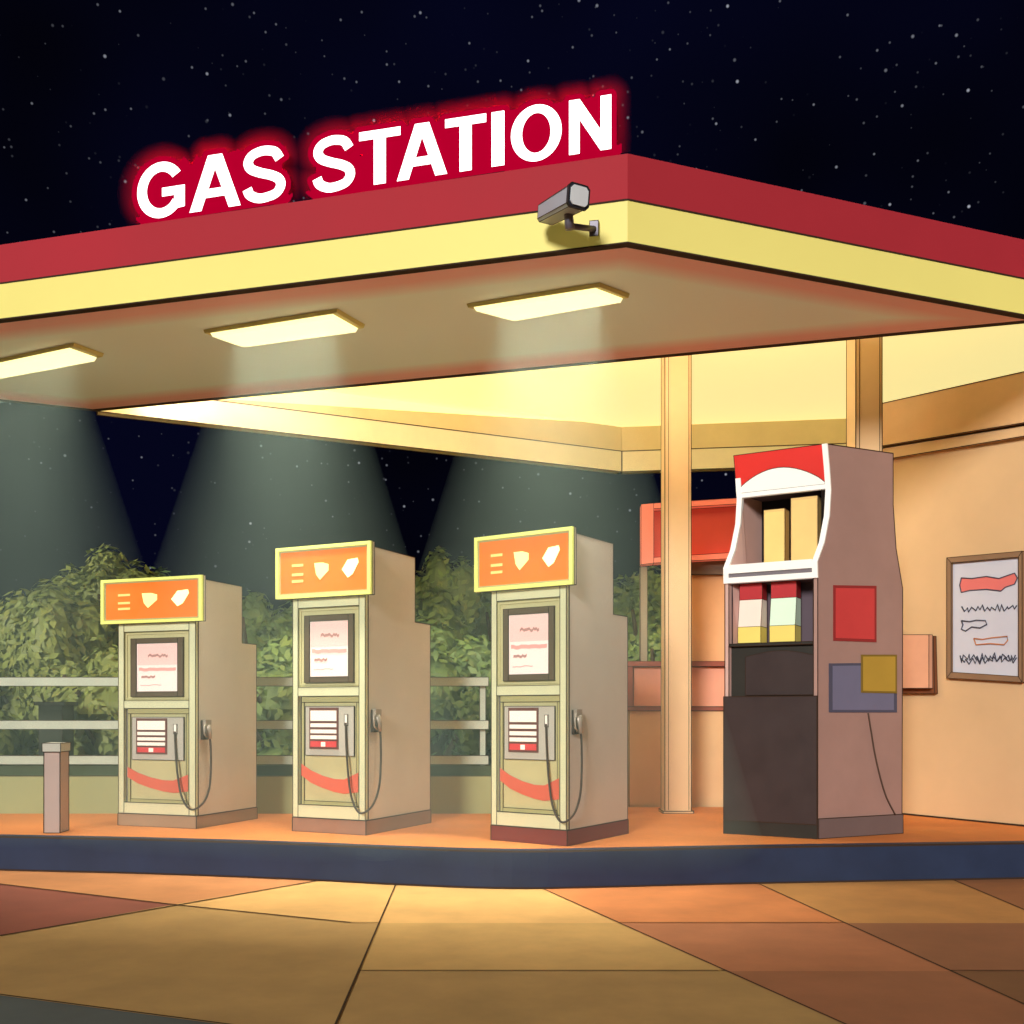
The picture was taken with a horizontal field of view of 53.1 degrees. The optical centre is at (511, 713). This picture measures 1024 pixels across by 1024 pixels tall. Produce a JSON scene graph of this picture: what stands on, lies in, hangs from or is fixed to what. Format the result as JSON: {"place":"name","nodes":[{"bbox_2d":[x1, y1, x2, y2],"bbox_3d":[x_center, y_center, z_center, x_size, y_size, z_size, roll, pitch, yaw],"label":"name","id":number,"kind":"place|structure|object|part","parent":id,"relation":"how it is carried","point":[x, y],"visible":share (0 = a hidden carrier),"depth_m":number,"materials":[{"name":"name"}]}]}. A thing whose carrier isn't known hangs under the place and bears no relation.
{"place":"outdoors","nodes":[
{"label":"outdoors","id":0,"kind":"place"},
{"bbox_2d":[0,870,1023,1023],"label":"pavement","id":1,"kind":"structure","parent":0,"point":[96,948],"depth_m":4.82,"materials":[{"name":"orange concrete"}]},
{"bbox_2d":[0,834,1023,888],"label":"kerb","id":2,"kind":"structure","parent":1,"relation":"on","point":[543,868],"depth_m":6.82,"materials":[{"name":"blue concrete"}]},
{"bbox_2d":[0,807,1023,848],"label":"island","id":3,"kind":"structure","parent":0,"point":[655,826],"depth_m":7.55,"materials":[{"name":"orange concrete"}]},
{"bbox_2d":[42,742,70,832],"bbox_3d":[-3.400,0.550,7.632,0.168,0.664,0.290,0,0,-5],"label":"bollard","id":4,"kind":"object","parent":3,"relation":"on","point":[55,787],"visible":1,"depth_m":7.51,"materials":[{"name":"brown"}]},
{"bbox_2d":[101,575,257,828],"bbox_3d":[-2.641,-0.082,8.277,0.955,1.928,0.867,0,0,20],"label":"fuel pump","id":5,"kind":"object","parent":3,"relation":"on","point":[187,707],"visible":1,"depth_m":7.96,"materials":[{"name":"beige metal"}]},
{"bbox_2d":[127,708,188,803],"bbox_3d":[-2.736,0.330,7.934,0.588,0.737,0.022,0,0,20],"label":"lower door","id":6,"kind":"structure","parent":5,"relation":"in","point":[158,769],"depth_m":7.94,"materials":[{"name":"brown metal"}]},
{"bbox_2d":[0,765,490,813],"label":"garden wall","id":7,"kind":"structure","parent":3,"relation":"on","point":[455,789],"depth_m":8.97,"materials":[{"name":"green"}]},
{"bbox_2d":[0,677,488,764],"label":"rail fence","id":8,"kind":"object","parent":7,"relation":"on","point":[481,724],"visible":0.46,"depth_m":9.00,"materials":[{"name":"grey metal"}]},
{"bbox_2d":[275,541,430,834],"bbox_3d":[-1.177,-0.174,7.915,0.840,2.113,1.019,0,0,25],"label":"fuel pump","id":9,"kind":"object","parent":3,"relation":"on","point":[361,701],"visible":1,"depth_m":7.56,"materials":[{"name":"beige metal"}]},
{"bbox_2d":[301,696,358,806],"bbox_3d":[-1.330,0.277,7.526,0.517,0.808,0.026,0,0,25],"label":"lower door","id":10,"kind":"structure","parent":9,"relation":"in","point":[334,767],"depth_m":7.53,"materials":[{"name":"brown metal"}]},
{"bbox_2d":[0,153,1023,813],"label":"canopy","id":11,"kind":"object","parent":3,"relation":"on","point":[746,317],"visible":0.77,"depth_m":7.10,"materials":[{"name":"red"}]},
{"bbox_2d":[0,343,103,378],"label":"ceiling light","id":12,"kind":"object","parent":11,"relation":"attached to","point":[71,354],"visible":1,"depth_m":7.69,"materials":[{"name":"yellow"}]},
{"bbox_2d":[204,309,364,346],"bbox_3d":[-1.596,-2.671,7.156,1.114,0.052,0.313,0,0,21],"label":"ceiling light","id":13,"kind":"object","parent":11,"relation":"attached to","point":[307,326],"visible":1,"depth_m":7.08,"materials":[{"name":"yellow"}]},
{"bbox_2d":[132,89,621,223],"bbox_3d":[-0.947,-3.461,6.405,3.299,0.446,0.121,0,0,15],"label":"rooftop sign","id":14,"kind":"object","parent":11,"relation":"on","point":[544,132],"visible":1,"depth_m":6.31,"materials":[{"name":"white"}]},
{"bbox_2d":[467,283,629,320],"bbox_3d":[0.238,-2.671,6.689,1.043,0.052,0.283,0,0,21],"label":"ceiling light","id":15,"kind":"object","parent":11,"relation":"attached to","point":[532,305],"visible":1,"depth_m":6.61,"materials":[{"name":"yellow plastic"}]},
{"bbox_2d":[537,182,598,236],"bbox_3d":[0.322,-2.801,5.729,0.357,0.220,0.420,0,0,0],"label":"security camera","id":16,"kind":"object","parent":11,"relation":"attached to","point":[568,201],"visible":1,"depth_m":5.67,"materials":[{"name":"grey"}]},
{"bbox_2d":[474,526,628,845],"bbox_3d":[0.319,-0.170,7.280,0.797,2.105,0.935,0,0,34],"label":"fuel pump","id":17,"kind":"object","parent":3,"relation":"on","point":[559,702],"visible":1,"depth_m":6.97,"materials":[{"name":"beige metal"}]},
{"bbox_2d":[500,695,559,814],"bbox_3d":[0.125,0.279,6.949,0.490,0.805,0.024,0,0,34],"label":"lower door","id":18,"kind":"structure","parent":17,"relation":"in","point":[534,772],"depth_m":6.95,"materials":[{"name":"brown metal"}]},
{"bbox_2d":[723,443,903,838],"bbox_3d":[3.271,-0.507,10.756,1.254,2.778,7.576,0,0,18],"label":"vending cabinet","id":19,"kind":"object","parent":3,"relation":"on","point":[813,733],"visible":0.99,"depth_m":7.33,"materials":[{"name":"brown"}]},
{"bbox_2d":[738,583,766,642],"bbox_3d":[1.758,-0.730,7.488,0.172,0.446,0.162,0,0,30],"label":"snack pack","id":20,"kind":"object","parent":19,"relation":"in","point":[752,620],"visible":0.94,"depth_m":7.44,"materials":[{"name":"multicoloured"}]},
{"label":"lower door","id":21,"kind":"part","parent":19,"relation":"part of","materials":[{"name":"brown metal"}]},
{"bbox_2d":[763,508,789,561],"bbox_3d":[1.942,-1.284,7.518,0.161,0.412,0.126,0,0,30],"label":"carton","id":22,"kind":"object","parent":19,"relation":"in","point":[776,534],"visible":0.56,"depth_m":7.47,"materials":[{"name":"yellow cardboard"}]},
{"bbox_2d":[723,443,831,583],"bbox_3d":[1.903,-1.419,7.359,0.748,0.946,0.150,0,0,30],"label":"window frame","id":23,"kind":"structure","parent":19,"relation":"in","point":[805,568],"depth_m":7.31,"materials":[{"name":"white"}]},
{"bbox_2d":[769,580,800,641],"bbox_3d":[1.966,-0.730,7.368,0.188,0.446,0.162,0,0,30],"label":"snack pack","id":24,"kind":"object","parent":19,"relation":"in","point":[785,616],"visible":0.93,"depth_m":7.32,"materials":[{"name":"multicoloured"}]},
{"bbox_2d":[790,495,820,559],"bbox_3d":[2.129,-1.318,7.410,0.199,0.480,0.126,0,0,30],"label":"carton","id":25,"kind":"object","parent":19,"relation":"in","point":[805,522],"visible":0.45,"depth_m":7.36,"materials":[{"name":"yellow cardboard"}]},
{"bbox_2d":[883,371,1023,825],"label":"shop building","id":26,"kind":"structure","parent":3,"relation":"on","point":[958,451],"depth_m":8.43,"materials":[{"name":"brown paint"}]},
{"bbox_2d":[903,634,937,693],"bbox_3d":[3.419,-0.424,8.755,0.096,0.521,0.441,0,0,-32],"label":"wall box","id":27,"kind":"object","parent":26,"relation":"attached to","point":[920,676],"visible":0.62,"depth_m":8.64,"materials":[{"name":"brown"}]},
{"bbox_2d":[946,551,1023,682],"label":"notice board","id":28,"kind":"object","parent":26,"relation":"attached to","point":[984,616],"visible":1,"depth_m":8.20,"materials":[{"name":"white paper"}]},
{"bbox_2d":[0,0,1023,615],"label":"sky","id":29,"kind":"structure","parent":0,"point":[910,107],"materials":[{"name":"black"}]},
{"label":"verge","id":30,"kind":"structure","parent":0,"visible":0},
{"bbox_2d":[0,666,26,754],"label":"bush","id":31,"kind":"object","parent":30,"relation":"on","point":[9,740],"visible":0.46,"depth_m":10.91,"materials":[{"name":"green plant"}]},
{"bbox_2d":[34,702,77,754],"bbox_3d":[-4.372,0.482,9.825,0.286,1.180,0.314,0,0,0],"label":"utility box","id":32,"kind":"object","parent":30,"relation":"on","point":[55,710],"visible":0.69,"depth_m":9.70,"materials":[{"name":"green"}]},
{"bbox_2d":[0,579,113,754],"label":"bush","id":33,"kind":"object","parent":30,"relation":"on","point":[48,624],"visible":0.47,"depth_m":11.15,"materials":[{"name":"green plant"}]},
{"bbox_2d":[12,644,117,754],"bbox_3d":[-4.123,0.174,10.977,2.101,1.829,1.862,0,0,-34],"label":"bush","id":34,"kind":"object","parent":30,"relation":"on","point":[97,702],"visible":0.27,"depth_m":10.33,"materials":[{"name":"green plant"}]},
{"bbox_2d":[50,543,159,649],"bbox_3d":[-5.055,-0.520,12.757,1.473,3.209,1.538,0,0,-42],"label":"bush","id":35,"kind":"object","parent":30,"relation":"on","point":[104,564],"visible":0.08,"depth_m":12.54,"materials":[{"name":"green plant"}]},
{"bbox_2d":[144,566,170,576],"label":"bush","id":36,"kind":"object","parent":30,"relation":"on","point":[159,569],"depth_m":13.14,"materials":[{"name":"green plant"}]},
{"bbox_2d":[242,590,291,658],"bbox_3d":[-3.177,-0.200,12.440,1.378,2.571,1.501,0,0,38],"label":"bush","id":37,"kind":"object","parent":30,"relation":"on","point":[261,626],"visible":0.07,"depth_m":12.20,"materials":[{"name":"green plant"}]},
{"bbox_2d":[257,635,291,754],"bbox_3d":[-2.339,0.127,10.976,1.746,1.935,1.906,0,0,-43],"label":"bush","id":38,"kind":"object","parent":30,"relation":"on","point":[274,660],"visible":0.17,"depth_m":10.37,"materials":[{"name":"green plant"}]},
{"bbox_2d":[272,600,291,616],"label":"bush","id":39,"kind":"object","parent":30,"relation":"on","point":[289,608],"depth_m":13.04,"materials":[{"name":"green plant"}]},
{"bbox_2d":[415,546,483,642],"bbox_3d":[-0.939,-0.492,12.594,1.131,3.153,1.481,0,0,25],"label":"bush","id":40,"kind":"object","parent":30,"relation":"on","point":[445,593],"visible":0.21,"depth_m":12.42,"materials":[{"name":"green plant"}]},
{"bbox_2d":[428,622,490,754],"bbox_3d":[-0.890,0.046,11.167,1.787,2.095,1.470,0,0,0],"label":"bush","id":41,"kind":"object","parent":30,"relation":"on","point":[450,657],"visible":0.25,"depth_m":10.80,"materials":[{"name":"green plant"}]},
{"bbox_2d":[464,664,490,764],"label":"bush","id":42,"kind":"object","parent":30,"relation":"on","point":[488,699],"visible":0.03,"depth_m":10.60,"materials":[{"name":"green plant"}]},
{"bbox_2d":[470,533,502,641],"bbox_3d":[-0.136,-0.655,13.569,1.321,3.480,1.369,0,0,-38],"label":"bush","id":43,"kind":"object","parent":30,"relation":"on","point":[484,627],"visible":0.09,"depth_m":13.17,"materials":[{"name":"green plant"}]},
{"bbox_2d":[614,566,660,646],"bbox_3d":[1.652,-0.352,12.388,1.360,2.874,1.346,0,0,-30],"label":"bush","id":44,"kind":"object","parent":30,"relation":"on","point":[626,599],"visible":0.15,"depth_m":12.23,"materials":[{"name":"green plant"}]},
{"bbox_2d":[628,622,660,660],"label":"bush","id":45,"kind":"object","parent":30,"relation":"on","point":[654,643],"visible":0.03,"depth_m":11.29,"materials":[{"name":"green plant"}]},
{"bbox_2d":[628,661,723,806],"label":"wall","id":46,"kind":"structure","parent":30,"relation":"on","point":[644,733],"depth_m":9.66,"materials":[{"name":"brown paint"}]},
{"bbox_2d":[639,498,736,660],"bbox_3d":[1.779,-0.512,9.838,1.099,3.089,0.164,0,0,3],"label":"red light box","id":47,"kind":"object","parent":30,"relation":"on","point":[713,523],"visible":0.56,"depth_m":9.85,"materials":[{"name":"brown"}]},
{"bbox_2d":[692,561,725,660],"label":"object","id":48,"kind":"object","parent":30,"relation":"on","point":[707,612],"visible":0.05,"depth_m":9.90,"materials":[{"name":"brown"}]}
]}

